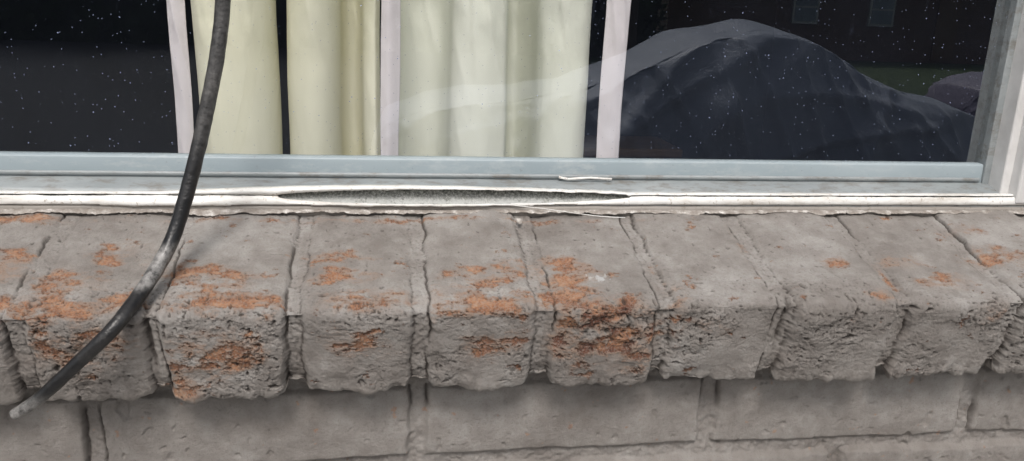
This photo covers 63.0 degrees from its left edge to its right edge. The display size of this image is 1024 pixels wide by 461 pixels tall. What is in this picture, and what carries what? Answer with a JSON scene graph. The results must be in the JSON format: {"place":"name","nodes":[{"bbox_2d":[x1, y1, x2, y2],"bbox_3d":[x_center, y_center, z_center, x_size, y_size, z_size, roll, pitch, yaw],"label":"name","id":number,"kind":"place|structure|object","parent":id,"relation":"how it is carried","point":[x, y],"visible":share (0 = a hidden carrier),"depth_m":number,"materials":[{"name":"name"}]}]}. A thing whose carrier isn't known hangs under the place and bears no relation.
{"place":"outdoors","nodes":[
{"label":"outdoors","id":0,"kind":"place"},
{"bbox_2d":[583,135,682,158],"bbox_3d":[0.210,0.171,2.215,0.360,0.822,0.200,0,16,-9],"label":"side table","id":1,"kind":"object","parent":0,"point":[655,147],"visible":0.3,"depth_m":2.04,"materials":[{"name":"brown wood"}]},
{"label":"floor","id":2,"kind":"structure","parent":0,"visible":0},
{"bbox_2d":[0,0,777,159],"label":"back wall","id":3,"kind":"structure","parent":2,"relation":"on","point":[86,75],"depth_m":4.42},
{"bbox_2d":[759,0,996,161],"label":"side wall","id":4,"kind":"structure","parent":2,"relation":"on","point":[874,80],"depth_m":3.79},
{"label":"ground","id":5,"kind":"structure","parent":0,"visible":0},
{"bbox_2d":[0,363,1023,460],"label":"wall below window","id":6,"kind":"structure","parent":5,"relation":"on","point":[763,415],"depth_m":0.63,"materials":[{"name":"brick"}]},
{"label":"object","id":7,"kind":"object","parent":5,"relation":"on","visible":0},
{"bbox_2d":[0,209,1023,405],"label":"brick windowsill","id":8,"kind":"object","parent":7,"relation":"on","point":[244,305],"visible":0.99,"depth_m":0.58,"materials":[{"name":"grey brick"}]},
{"bbox_2d":[0,204,1023,216],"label":"sill trim","id":9,"kind":"structure","parent":8,"relation":"on","point":[45,206],"depth_m":0.66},
{"bbox_2d":[0,195,1023,206],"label":"vinyl bead","id":10,"kind":"object","parent":9,"relation":"on","point":[162,200],"visible":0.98,"depth_m":0.66,"materials":[{"name":"white plastic"}]},
{"bbox_2d":[0,189,1023,206],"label":"bead channel","id":11,"kind":"object","parent":10,"relation":"on","point":[444,196],"visible":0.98,"depth_m":0.65,"materials":[{"name":"grey plastic"}]},
{"bbox_2d":[0,175,1007,196],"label":"track","id":12,"kind":"structure","parent":11,"relation":"on","point":[88,183],"depth_m":0.67,"materials":[{"name":"metal"}]},
{"bbox_2d":[0,151,982,181],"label":"sash rail","id":13,"kind":"object","parent":12,"relation":"on","point":[34,160],"visible":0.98,"depth_m":0.67,"materials":[{"name":"grey plastic"}]},
{"bbox_2d":[0,170,979,181],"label":"sash lip","id":14,"kind":"object","parent":13,"relation":"attached to","point":[332,174],"visible":0.99,"depth_m":0.67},
{"bbox_2d":[559,176,611,180],"bbox_3d":[0.060,-0.043,0.683,0.044,0.004,0.004,0,16,-9],"label":"loose sealant","id":15,"kind":"object","parent":12,"relation":"on","point":[575,178],"visible":1,"depth_m":0.68,"materials":[{"name":"white plastic"}]},
{"bbox_2d":[0,185,1013,196],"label":"vinyl bead","id":16,"kind":"object","parent":11,"relation":"on","point":[272,190],"visible":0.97,"depth_m":0.64,"materials":[{"name":"white plastic"}]},
{"bbox_2d":[0,209,1023,216],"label":"caulk bead","id":17,"kind":"object","parent":8,"relation":"on","point":[207,212],"visible":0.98,"depth_m":0.65,"materials":[{"name":"white plastic"}]},
{"bbox_2d":[516,218,521,223],"bbox_3d":[0.005,-0.008,0.642,0.004,0.001,0.010,0,27,-9],"label":"paint chip","id":18,"kind":"object","parent":8,"relation":"on","point":[519,220],"visible":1,"depth_m":0.64,"materials":[{"name":"white paint"}]},
{"bbox_2d":[514,205,624,217],"bbox_3d":[0.046,-0.015,0.657,0.088,0.008,0.009,0,16,-9],"label":"vinyl thread","id":19,"kind":"object","parent":8,"relation":"on","point":[569,212],"visible":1,"depth_m":0.66},
{"bbox_3d":[-0.302,-1.288,0.243,1.720,0.348,0.131,0,16,-9],"label":"lintel","id":20,"kind":"object","parent":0,"visible":0},
{"bbox_2d":[966,0,1023,203],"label":"window","id":21,"kind":"structure","parent":20,"relation":"attached to","point":[997,67],"depth_m":0.72,"materials":[{"name":"metal"}]},
{"bbox_2d":[9,0,230,419],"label":"hanging cable","id":22,"kind":"object","parent":21,"relation":"hanging from","point":[108,333],"visible":1,"depth_m":0.54,"materials":[{"name":"rubber"}]},
{"bbox_2d":[166,0,630,157],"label":"curtain","id":23,"kind":"object","parent":21,"relation":"hanging from","point":[492,78],"visible":0.41,"depth_m":0.70,"materials":[{"name":"beige fabric"}]},
{"bbox_2d":[988,5,1023,192],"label":"jamb stop","id":24,"kind":"object","parent":21,"relation":"attached to","point":[1007,143],"visible":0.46,"depth_m":0.71,"materials":[{"name":"white plastic"}]}
]}

